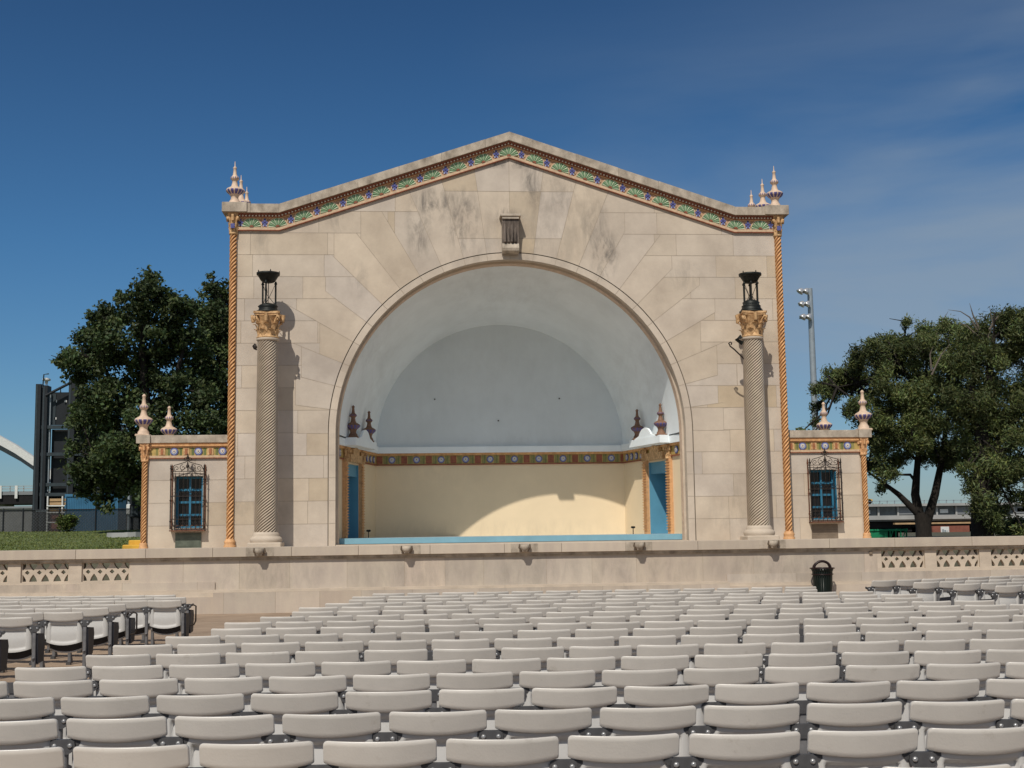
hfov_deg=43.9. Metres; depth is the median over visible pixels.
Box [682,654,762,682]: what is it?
auditorium seat
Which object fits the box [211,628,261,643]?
auditorium seat
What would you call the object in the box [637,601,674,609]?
auditorium seat
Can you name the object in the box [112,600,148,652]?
auditorium seat
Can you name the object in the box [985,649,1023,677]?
auditorium seat
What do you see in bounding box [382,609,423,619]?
auditorium seat
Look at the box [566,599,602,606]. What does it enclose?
auditorium seat
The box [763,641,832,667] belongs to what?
auditorium seat
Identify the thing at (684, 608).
auditorium seat
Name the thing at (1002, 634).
auditorium seat
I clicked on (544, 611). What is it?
auditorium seat
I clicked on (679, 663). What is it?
auditorium seat
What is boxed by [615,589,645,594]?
auditorium seat
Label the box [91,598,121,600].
auditorium seat
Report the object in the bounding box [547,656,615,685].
auditorium seat
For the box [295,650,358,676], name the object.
auditorium seat
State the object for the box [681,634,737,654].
auditorium seat
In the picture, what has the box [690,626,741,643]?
auditorium seat
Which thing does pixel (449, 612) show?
auditorium seat
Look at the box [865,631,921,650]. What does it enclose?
auditorium seat
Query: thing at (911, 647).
auditorium seat
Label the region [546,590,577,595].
auditorium seat
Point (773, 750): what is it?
auditorium seat
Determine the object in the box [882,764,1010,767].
auditorium seat
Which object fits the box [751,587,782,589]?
auditorium seat
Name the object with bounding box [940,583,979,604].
auditorium seat
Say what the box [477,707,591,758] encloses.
auditorium seat
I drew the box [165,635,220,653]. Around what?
auditorium seat
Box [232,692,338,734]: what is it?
auditorium seat
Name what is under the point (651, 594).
auditorium seat
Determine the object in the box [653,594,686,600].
auditorium seat
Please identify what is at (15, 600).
auditorium seat
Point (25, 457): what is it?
arch bridge
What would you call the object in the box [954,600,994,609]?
auditorium seat
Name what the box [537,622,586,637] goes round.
auditorium seat
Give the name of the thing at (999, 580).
auditorium seat
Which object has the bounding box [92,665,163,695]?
auditorium seat
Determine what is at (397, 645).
auditorium seat
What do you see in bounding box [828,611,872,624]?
auditorium seat
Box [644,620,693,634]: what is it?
auditorium seat
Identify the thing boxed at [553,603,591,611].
auditorium seat
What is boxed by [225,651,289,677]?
auditorium seat
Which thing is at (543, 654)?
auditorium seat
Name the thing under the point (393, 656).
auditorium seat
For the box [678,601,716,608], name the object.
auditorium seat
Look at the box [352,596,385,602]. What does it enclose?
auditorium seat
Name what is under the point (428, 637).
auditorium seat
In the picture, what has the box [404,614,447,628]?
auditorium seat
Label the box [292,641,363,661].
auditorium seat
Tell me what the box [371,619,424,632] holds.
auditorium seat
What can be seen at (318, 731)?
auditorium seat
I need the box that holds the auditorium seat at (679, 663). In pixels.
[621,655,688,683]
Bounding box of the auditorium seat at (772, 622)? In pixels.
[742,619,799,633]
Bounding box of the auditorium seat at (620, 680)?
[585,668,677,703]
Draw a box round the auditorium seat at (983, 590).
[975,582,1006,600]
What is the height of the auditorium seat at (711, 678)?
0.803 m
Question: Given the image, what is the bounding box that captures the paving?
[0,613,291,767]
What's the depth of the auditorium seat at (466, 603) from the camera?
17.72 m
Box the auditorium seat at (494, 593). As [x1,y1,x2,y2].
[477,591,508,596]
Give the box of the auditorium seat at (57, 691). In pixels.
[0,680,93,738]
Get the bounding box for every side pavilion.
[134,394,233,548]
[783,390,872,538]
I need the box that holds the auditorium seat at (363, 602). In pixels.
[349,599,383,606]
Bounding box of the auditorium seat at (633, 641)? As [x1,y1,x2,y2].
[619,635,675,655]
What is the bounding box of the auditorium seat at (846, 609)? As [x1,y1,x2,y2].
[824,606,867,618]
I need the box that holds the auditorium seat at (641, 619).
[629,615,675,627]
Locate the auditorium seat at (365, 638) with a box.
[343,632,396,652]
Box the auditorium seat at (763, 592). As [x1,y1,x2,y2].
[749,590,781,599]
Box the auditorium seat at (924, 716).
[888,699,1004,766]
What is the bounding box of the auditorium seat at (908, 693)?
[882,679,979,720]
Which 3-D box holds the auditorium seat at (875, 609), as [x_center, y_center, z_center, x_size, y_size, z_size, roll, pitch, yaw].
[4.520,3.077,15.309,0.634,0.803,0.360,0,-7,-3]
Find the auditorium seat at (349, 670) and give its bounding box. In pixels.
[321,660,390,708]
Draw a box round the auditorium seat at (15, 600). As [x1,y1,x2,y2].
[2,599,30,601]
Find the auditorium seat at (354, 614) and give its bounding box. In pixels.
[337,610,378,620]
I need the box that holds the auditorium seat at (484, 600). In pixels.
[464,597,498,604]
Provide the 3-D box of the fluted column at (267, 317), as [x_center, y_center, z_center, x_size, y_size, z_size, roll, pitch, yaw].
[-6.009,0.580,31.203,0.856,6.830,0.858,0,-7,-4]
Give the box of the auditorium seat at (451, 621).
[425,618,474,631]
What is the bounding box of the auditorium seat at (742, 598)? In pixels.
[724,596,759,603]
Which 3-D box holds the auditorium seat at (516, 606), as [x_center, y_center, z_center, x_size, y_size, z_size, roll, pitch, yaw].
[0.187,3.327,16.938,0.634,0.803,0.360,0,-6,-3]
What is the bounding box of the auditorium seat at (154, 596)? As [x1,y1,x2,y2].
[140,595,178,642]
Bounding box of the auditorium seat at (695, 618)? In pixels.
[679,614,724,626]
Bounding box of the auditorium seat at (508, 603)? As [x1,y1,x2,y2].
[486,600,522,607]
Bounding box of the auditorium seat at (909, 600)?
[884,597,922,605]
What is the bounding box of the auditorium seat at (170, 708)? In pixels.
[141,693,244,736]
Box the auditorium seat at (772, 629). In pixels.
[738,625,798,643]
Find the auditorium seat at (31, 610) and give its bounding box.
[0,608,34,612]
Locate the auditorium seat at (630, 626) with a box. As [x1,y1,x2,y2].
[591,621,639,635]
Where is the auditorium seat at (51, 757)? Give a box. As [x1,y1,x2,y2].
[0,747,64,767]
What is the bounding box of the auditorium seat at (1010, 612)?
[974,609,1019,621]
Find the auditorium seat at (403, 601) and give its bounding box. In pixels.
[387,598,422,605]
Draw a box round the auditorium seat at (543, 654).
[501,646,563,671]
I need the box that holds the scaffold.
[47,496,65,508]
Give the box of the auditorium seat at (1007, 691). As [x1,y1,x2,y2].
[967,679,1023,718]
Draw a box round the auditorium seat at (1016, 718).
[995,699,1023,727]
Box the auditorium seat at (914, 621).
[908,616,956,630]
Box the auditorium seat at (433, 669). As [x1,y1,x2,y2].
[397,659,465,707]
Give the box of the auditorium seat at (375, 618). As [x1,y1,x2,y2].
[356,614,399,629]
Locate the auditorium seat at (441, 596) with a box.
[425,595,458,599]
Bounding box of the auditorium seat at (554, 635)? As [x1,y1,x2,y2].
[517,629,570,646]
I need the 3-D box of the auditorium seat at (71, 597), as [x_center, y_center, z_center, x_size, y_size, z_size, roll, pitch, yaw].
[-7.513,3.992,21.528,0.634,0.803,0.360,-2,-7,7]
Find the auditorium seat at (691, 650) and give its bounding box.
[636,644,698,667]
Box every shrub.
[54,513,80,531]
[994,512,1023,535]
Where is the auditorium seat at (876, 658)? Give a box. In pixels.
[838,651,908,680]
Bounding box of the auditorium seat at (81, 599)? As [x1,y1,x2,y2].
[60,598,90,601]
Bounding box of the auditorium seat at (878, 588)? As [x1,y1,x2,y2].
[865,580,896,597]
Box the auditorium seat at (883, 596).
[880,594,915,601]
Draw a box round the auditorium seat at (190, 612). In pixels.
[149,597,196,644]
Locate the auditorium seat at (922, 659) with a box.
[913,650,981,679]
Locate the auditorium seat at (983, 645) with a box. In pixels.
[969,638,1023,662]
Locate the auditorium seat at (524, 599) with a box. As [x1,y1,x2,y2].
[502,597,536,603]
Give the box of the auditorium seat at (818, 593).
[799,592,835,602]
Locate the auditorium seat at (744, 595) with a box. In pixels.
[728,593,761,599]
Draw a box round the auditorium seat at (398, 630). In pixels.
[375,625,424,640]
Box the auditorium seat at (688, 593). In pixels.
[678,591,710,596]
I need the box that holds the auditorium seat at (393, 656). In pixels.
[364,649,427,674]
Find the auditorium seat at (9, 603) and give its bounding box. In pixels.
[0,601,19,605]
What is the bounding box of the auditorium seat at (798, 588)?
[785,586,815,589]
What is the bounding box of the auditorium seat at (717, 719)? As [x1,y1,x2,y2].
[683,703,799,734]
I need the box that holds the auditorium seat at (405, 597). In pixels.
[389,595,421,598]
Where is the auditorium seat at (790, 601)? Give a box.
[761,599,798,611]
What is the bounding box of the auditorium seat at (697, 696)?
[607,684,708,725]
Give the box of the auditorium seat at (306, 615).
[292,611,333,621]
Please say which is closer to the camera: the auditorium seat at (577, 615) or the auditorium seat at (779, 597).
the auditorium seat at (577, 615)
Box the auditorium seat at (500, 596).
[498,594,530,600]
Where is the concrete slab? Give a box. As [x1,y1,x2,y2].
[107,532,140,536]
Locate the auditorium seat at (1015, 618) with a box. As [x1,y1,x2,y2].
[1012,615,1023,621]
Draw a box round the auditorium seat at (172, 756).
[73,744,189,767]
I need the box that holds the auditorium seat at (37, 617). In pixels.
[0,612,44,672]
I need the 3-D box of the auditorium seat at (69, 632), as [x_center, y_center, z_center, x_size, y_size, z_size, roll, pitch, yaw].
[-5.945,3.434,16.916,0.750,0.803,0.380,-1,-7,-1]
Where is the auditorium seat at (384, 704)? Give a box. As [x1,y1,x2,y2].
[329,690,431,731]
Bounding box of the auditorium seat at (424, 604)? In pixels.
[406,601,442,613]
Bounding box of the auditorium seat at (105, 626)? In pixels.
[66,607,118,664]
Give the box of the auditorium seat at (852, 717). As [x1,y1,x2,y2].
[790,701,901,753]
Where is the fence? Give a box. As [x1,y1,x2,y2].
[0,507,140,531]
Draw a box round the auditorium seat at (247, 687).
[175,676,262,711]
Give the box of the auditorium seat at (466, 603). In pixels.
[446,601,482,612]
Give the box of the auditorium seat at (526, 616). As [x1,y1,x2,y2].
[499,612,542,622]
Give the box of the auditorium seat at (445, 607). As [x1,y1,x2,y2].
[426,605,465,610]
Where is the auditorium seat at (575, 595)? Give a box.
[570,593,602,598]
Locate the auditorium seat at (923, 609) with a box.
[918,605,960,616]
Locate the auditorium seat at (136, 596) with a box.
[114,595,144,597]
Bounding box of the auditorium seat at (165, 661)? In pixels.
[156,653,220,678]
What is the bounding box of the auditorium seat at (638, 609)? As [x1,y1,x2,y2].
[605,606,645,615]
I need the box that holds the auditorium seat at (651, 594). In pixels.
[642,591,674,597]
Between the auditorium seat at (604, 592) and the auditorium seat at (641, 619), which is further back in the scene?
the auditorium seat at (604, 592)
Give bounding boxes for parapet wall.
[0,536,1023,613]
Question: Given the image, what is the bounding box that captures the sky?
[0,0,1023,505]
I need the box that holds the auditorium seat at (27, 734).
[0,719,58,749]
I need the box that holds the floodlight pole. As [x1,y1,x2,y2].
[796,288,818,429]
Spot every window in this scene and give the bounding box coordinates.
[169,454,206,530]
[806,448,843,522]
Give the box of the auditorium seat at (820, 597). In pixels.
[799,595,837,603]
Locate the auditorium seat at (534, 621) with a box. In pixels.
[529,617,575,629]
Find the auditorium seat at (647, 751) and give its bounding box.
[549,733,678,767]
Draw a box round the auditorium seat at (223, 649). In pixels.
[177,643,236,663]
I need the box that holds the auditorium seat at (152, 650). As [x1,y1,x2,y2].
[113,644,172,664]
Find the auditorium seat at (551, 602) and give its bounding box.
[526,599,562,606]
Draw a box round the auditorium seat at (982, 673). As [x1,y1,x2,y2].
[912,662,1000,696]
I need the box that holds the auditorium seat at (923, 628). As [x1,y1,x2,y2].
[916,622,968,639]
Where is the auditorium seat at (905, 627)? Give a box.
[860,623,912,641]
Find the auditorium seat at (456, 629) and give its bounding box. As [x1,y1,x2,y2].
[429,624,478,639]
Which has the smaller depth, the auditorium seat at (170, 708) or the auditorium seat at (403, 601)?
the auditorium seat at (170, 708)
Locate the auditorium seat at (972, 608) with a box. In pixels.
[964,604,1006,615]
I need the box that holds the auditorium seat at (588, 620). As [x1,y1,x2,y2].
[580,616,625,628]
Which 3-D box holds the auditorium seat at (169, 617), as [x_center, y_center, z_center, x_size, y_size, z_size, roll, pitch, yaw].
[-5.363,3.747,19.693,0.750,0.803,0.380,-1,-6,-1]
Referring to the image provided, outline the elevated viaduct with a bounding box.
[868,499,1023,532]
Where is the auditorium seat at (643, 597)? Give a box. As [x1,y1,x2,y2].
[615,595,649,601]
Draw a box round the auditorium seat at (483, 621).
[479,617,525,630]
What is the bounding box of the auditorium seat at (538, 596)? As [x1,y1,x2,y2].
[534,593,566,599]
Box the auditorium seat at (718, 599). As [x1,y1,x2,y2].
[685,597,720,604]
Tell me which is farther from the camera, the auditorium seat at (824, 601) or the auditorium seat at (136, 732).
the auditorium seat at (824, 601)
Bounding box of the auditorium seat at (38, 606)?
[22,605,55,608]
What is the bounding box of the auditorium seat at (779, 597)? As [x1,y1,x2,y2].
[763,596,798,599]
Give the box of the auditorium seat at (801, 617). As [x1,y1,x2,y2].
[778,612,823,628]
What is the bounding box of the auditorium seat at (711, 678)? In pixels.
[669,667,758,701]
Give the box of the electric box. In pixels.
[129,504,140,529]
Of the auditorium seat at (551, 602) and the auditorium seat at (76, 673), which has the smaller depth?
the auditorium seat at (76, 673)
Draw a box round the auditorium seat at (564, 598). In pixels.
[540,596,574,602]
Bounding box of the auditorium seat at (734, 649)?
[691,643,765,682]
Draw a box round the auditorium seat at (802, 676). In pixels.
[752,665,839,722]
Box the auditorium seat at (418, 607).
[379,605,422,614]
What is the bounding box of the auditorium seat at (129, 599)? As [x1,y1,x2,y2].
[119,598,153,644]
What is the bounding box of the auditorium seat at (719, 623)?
[689,619,746,636]
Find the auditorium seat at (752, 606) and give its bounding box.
[730,603,777,613]
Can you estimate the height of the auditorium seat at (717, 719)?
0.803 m
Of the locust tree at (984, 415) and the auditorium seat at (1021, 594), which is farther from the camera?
the locust tree at (984, 415)
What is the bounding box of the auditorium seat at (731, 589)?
[717,588,748,592]
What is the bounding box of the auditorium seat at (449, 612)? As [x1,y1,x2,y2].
[427,609,467,618]
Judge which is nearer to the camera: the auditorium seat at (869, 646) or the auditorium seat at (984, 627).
the auditorium seat at (869, 646)
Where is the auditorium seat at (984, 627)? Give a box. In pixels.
[972,621,1023,638]
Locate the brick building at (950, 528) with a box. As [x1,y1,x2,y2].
[931,526,969,531]
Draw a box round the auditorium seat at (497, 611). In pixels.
[472,608,512,617]
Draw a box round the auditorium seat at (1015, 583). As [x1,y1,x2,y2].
[1006,582,1023,585]
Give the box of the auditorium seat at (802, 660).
[759,652,835,682]
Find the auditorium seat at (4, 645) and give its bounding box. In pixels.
[0,631,8,671]
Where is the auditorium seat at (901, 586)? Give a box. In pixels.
[893,579,920,593]
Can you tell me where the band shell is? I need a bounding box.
[222,132,794,546]
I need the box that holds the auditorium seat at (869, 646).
[836,640,898,666]
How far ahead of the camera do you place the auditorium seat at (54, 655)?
18.66 m
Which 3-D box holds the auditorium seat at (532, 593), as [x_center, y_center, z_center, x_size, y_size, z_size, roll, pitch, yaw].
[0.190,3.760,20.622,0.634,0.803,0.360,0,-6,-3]
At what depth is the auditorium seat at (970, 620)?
13.39 m
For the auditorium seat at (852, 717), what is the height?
0.803 m
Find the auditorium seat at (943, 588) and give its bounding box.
[935,581,963,600]
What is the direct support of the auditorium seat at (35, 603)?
on the paving
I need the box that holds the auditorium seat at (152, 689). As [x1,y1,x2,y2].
[84,678,178,712]
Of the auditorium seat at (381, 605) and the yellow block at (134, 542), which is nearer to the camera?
the auditorium seat at (381, 605)
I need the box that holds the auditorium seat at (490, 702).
[425,688,524,729]
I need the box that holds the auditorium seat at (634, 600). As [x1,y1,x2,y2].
[605,598,641,605]
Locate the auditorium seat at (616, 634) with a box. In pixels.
[575,628,627,645]
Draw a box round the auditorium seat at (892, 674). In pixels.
[830,664,919,697]
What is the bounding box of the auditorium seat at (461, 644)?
[428,638,489,660]
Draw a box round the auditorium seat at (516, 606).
[511,603,549,612]
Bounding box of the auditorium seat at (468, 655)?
[433,648,495,672]
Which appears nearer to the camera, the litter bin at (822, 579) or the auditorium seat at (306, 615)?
the auditorium seat at (306, 615)
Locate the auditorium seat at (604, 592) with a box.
[580,590,611,595]
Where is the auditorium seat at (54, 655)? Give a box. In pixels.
[50,604,89,658]
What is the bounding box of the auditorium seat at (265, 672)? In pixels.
[245,662,315,692]
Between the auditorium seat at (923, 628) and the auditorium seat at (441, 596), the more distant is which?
the auditorium seat at (441, 596)
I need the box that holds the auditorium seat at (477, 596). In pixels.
[461,594,494,600]
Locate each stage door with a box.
[342,447,367,537]
[639,445,673,533]
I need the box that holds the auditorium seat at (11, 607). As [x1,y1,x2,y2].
[0,605,21,608]
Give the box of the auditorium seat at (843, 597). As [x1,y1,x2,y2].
[841,594,877,602]
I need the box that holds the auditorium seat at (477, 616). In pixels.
[452,613,494,627]
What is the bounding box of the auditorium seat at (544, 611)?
[516,607,556,616]
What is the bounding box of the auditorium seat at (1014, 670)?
[995,662,1023,678]
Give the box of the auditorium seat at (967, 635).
[925,630,981,649]
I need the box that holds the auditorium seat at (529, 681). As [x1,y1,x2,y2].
[507,670,594,705]
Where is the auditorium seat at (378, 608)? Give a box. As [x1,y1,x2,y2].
[334,606,380,615]
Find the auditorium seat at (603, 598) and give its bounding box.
[577,595,611,602]
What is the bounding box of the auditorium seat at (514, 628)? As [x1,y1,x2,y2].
[483,623,532,638]
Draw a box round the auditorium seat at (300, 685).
[260,675,346,709]
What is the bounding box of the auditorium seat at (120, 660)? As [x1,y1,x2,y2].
[86,654,150,695]
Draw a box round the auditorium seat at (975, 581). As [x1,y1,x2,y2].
[964,580,988,596]
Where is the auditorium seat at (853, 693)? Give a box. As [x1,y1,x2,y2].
[787,681,890,722]
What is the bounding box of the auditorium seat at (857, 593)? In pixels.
[839,591,873,598]
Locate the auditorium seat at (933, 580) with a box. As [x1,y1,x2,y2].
[922,578,944,582]
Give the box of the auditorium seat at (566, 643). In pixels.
[557,636,614,657]
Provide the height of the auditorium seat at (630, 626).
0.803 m
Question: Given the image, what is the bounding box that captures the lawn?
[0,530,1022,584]
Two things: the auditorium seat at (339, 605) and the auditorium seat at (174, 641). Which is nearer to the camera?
the auditorium seat at (174, 641)
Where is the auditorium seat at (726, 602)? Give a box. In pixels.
[720,600,757,608]
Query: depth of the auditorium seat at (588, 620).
14.13 m
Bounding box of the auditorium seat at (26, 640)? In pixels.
[0,617,44,667]
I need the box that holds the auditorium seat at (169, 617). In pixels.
[140,600,189,644]
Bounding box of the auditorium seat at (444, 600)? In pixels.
[425,598,460,604]
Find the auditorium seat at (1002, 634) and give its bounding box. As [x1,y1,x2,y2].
[986,629,1023,638]
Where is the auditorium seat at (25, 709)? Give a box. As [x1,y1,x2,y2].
[0,697,54,720]
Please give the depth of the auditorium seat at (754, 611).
15.14 m
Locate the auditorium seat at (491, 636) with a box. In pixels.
[459,630,512,647]
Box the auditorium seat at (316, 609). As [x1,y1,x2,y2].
[290,607,337,616]
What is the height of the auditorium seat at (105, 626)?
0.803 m
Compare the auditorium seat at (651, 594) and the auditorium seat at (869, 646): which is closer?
the auditorium seat at (869, 646)
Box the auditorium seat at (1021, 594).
[1018,585,1023,603]
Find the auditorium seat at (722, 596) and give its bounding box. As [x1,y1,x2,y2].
[690,593,724,599]
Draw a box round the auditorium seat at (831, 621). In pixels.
[799,618,851,635]
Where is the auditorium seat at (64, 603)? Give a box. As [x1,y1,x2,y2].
[45,601,81,652]
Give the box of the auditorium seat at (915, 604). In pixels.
[911,601,950,610]
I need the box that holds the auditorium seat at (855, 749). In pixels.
[790,728,917,767]
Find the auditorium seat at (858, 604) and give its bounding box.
[823,602,864,615]
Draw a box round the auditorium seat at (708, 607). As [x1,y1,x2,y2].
[693,604,733,612]
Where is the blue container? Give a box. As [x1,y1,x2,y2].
[64,494,125,508]
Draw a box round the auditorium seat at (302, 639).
[284,633,337,650]
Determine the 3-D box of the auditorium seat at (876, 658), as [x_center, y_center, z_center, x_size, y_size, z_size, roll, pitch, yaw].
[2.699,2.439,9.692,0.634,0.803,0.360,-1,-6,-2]
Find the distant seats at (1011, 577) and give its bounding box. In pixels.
[0,575,1023,598]
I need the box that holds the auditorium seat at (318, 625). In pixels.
[265,621,322,633]
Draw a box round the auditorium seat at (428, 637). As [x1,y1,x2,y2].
[401,631,454,651]
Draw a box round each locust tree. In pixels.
[795,312,978,536]
[928,303,1023,536]
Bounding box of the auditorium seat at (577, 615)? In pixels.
[546,611,589,622]
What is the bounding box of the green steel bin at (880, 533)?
[869,529,907,537]
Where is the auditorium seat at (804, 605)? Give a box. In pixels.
[776,603,821,616]
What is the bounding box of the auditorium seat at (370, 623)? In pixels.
[317,620,373,633]
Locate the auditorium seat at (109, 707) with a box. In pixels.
[42,695,149,766]
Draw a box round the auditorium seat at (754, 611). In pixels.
[725,608,775,619]
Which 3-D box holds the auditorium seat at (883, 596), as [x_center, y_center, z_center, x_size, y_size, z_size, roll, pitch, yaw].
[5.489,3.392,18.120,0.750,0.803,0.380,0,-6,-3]
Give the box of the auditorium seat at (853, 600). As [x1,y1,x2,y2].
[844,598,881,606]
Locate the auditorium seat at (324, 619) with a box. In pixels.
[308,615,352,626]
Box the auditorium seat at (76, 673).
[7,666,86,697]
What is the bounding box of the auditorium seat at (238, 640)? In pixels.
[225,634,279,652]
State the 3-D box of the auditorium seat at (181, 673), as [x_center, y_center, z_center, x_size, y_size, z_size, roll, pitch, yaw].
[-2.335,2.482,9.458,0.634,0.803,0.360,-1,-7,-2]
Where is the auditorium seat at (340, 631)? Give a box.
[320,626,370,641]
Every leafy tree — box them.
[51,264,227,514]
[179,271,235,434]
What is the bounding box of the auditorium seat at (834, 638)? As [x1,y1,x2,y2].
[804,632,860,653]
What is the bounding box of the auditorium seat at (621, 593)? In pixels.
[606,592,638,598]
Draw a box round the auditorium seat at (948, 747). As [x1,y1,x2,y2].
[902,726,1023,767]
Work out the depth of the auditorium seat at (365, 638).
12.17 m
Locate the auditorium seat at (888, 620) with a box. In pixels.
[856,617,904,631]
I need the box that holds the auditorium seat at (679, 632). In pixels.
[633,627,685,644]
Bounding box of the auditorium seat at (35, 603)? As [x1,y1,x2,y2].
[19,601,49,604]
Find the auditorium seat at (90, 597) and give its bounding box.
[84,596,113,598]
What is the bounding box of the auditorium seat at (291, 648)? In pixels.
[241,642,299,662]
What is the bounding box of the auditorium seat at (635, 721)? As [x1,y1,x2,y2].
[578,706,695,756]
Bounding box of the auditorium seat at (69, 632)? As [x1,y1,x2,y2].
[37,612,93,667]
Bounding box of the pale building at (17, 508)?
[0,506,31,509]
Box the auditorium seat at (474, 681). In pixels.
[427,672,512,707]
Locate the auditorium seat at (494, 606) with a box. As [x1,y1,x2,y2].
[468,604,507,613]
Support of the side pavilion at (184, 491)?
on the terrace
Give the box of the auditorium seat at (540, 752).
[421,736,558,767]
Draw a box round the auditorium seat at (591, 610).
[561,606,601,616]
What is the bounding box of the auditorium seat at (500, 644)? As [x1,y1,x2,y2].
[494,637,551,658]
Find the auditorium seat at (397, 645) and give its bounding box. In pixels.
[359,640,426,661]
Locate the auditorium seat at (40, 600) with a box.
[31,598,59,601]
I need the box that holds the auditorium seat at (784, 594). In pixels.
[760,592,799,603]
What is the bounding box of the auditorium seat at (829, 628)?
[800,624,855,642]
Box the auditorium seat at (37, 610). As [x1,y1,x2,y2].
[29,608,71,664]
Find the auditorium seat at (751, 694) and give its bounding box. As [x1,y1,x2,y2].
[701,682,798,712]
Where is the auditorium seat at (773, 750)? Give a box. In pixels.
[664,731,799,767]
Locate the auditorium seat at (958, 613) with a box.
[926,610,970,622]
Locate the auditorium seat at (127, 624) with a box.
[90,604,137,654]
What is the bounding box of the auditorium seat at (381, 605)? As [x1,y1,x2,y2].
[366,602,402,613]
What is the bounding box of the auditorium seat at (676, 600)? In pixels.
[645,597,681,605]
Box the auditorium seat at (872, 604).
[868,601,907,611]
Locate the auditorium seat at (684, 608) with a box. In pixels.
[649,605,689,614]
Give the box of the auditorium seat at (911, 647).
[903,639,964,663]
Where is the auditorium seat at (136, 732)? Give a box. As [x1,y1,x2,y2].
[49,716,167,767]
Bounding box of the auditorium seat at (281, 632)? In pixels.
[266,627,316,642]
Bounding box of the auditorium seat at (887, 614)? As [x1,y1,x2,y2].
[876,611,921,622]
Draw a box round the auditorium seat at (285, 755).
[186,741,313,767]
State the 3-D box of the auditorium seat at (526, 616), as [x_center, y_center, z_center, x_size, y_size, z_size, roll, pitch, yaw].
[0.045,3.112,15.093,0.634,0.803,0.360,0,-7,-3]
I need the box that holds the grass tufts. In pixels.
[0,529,139,550]
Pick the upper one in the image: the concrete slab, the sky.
the sky
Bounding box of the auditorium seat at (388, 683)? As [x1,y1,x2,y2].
[338,673,429,702]
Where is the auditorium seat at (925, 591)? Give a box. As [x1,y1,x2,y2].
[907,581,938,600]
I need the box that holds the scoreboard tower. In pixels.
[32,373,140,509]
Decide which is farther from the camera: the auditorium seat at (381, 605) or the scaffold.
the scaffold
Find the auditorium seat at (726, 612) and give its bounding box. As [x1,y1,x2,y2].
[687,609,729,617]
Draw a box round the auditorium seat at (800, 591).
[784,589,816,599]
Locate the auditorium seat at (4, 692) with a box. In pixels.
[0,681,8,697]
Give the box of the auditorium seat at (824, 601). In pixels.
[802,598,840,610]
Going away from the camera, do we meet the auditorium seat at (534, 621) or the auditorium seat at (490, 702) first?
the auditorium seat at (490, 702)
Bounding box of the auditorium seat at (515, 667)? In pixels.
[472,658,540,687]
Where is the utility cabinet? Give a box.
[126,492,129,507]
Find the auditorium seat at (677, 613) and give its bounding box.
[640,610,682,620]
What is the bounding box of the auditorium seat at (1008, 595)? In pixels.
[981,585,1022,609]
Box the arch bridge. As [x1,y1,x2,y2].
[0,435,50,506]
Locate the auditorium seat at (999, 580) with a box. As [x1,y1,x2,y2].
[988,579,1010,582]
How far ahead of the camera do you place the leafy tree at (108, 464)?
50.86 m
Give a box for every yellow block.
[122,545,138,548]
[129,540,139,544]
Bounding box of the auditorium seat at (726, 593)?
[713,590,745,596]
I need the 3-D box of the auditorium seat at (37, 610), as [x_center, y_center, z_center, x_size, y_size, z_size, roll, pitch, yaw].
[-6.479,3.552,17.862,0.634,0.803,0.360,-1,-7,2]
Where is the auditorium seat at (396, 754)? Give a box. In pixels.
[298,739,436,767]
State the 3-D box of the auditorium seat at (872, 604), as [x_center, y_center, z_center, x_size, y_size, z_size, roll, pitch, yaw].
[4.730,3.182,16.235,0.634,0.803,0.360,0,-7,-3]
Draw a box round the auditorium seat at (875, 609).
[872,606,913,617]
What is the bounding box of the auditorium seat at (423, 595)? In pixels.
[407,592,438,601]
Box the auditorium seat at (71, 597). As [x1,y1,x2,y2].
[55,596,83,598]
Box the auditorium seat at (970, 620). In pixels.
[960,615,1008,629]
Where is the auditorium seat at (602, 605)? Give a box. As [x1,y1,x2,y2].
[595,602,633,610]
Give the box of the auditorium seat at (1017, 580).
[1012,578,1023,581]
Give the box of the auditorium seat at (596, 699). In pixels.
[513,686,616,727]
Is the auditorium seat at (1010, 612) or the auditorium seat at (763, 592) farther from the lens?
the auditorium seat at (763, 592)
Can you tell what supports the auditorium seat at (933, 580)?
on the paving
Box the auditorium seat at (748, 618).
[729,613,774,629]
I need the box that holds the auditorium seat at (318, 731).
[261,712,380,764]
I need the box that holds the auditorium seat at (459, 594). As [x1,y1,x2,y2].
[442,592,473,597]
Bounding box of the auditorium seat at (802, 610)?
[775,607,822,618]
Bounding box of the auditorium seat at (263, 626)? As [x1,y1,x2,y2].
[224,622,271,634]
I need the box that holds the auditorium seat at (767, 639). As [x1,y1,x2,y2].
[742,633,799,667]
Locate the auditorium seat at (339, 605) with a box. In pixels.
[325,603,362,610]
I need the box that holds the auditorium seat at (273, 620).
[260,616,304,627]
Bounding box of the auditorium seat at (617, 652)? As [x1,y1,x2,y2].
[569,645,631,669]
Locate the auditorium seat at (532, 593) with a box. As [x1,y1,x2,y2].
[511,591,542,596]
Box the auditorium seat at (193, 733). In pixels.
[153,714,274,766]
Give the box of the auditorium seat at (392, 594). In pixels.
[372,593,404,602]
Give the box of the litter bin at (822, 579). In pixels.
[810,560,834,591]
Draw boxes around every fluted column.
[247,269,284,546]
[728,270,779,539]
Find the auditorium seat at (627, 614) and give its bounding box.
[593,610,636,621]
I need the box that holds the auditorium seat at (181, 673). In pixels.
[169,663,239,693]
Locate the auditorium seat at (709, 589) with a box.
[683,588,714,593]
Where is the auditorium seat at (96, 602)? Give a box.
[77,601,114,652]
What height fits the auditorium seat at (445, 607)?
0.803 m
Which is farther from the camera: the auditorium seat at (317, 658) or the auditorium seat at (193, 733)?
the auditorium seat at (317, 658)
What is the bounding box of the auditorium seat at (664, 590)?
[649,589,679,594]
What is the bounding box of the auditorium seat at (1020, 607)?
[1009,604,1023,614]
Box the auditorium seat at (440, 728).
[372,710,486,761]

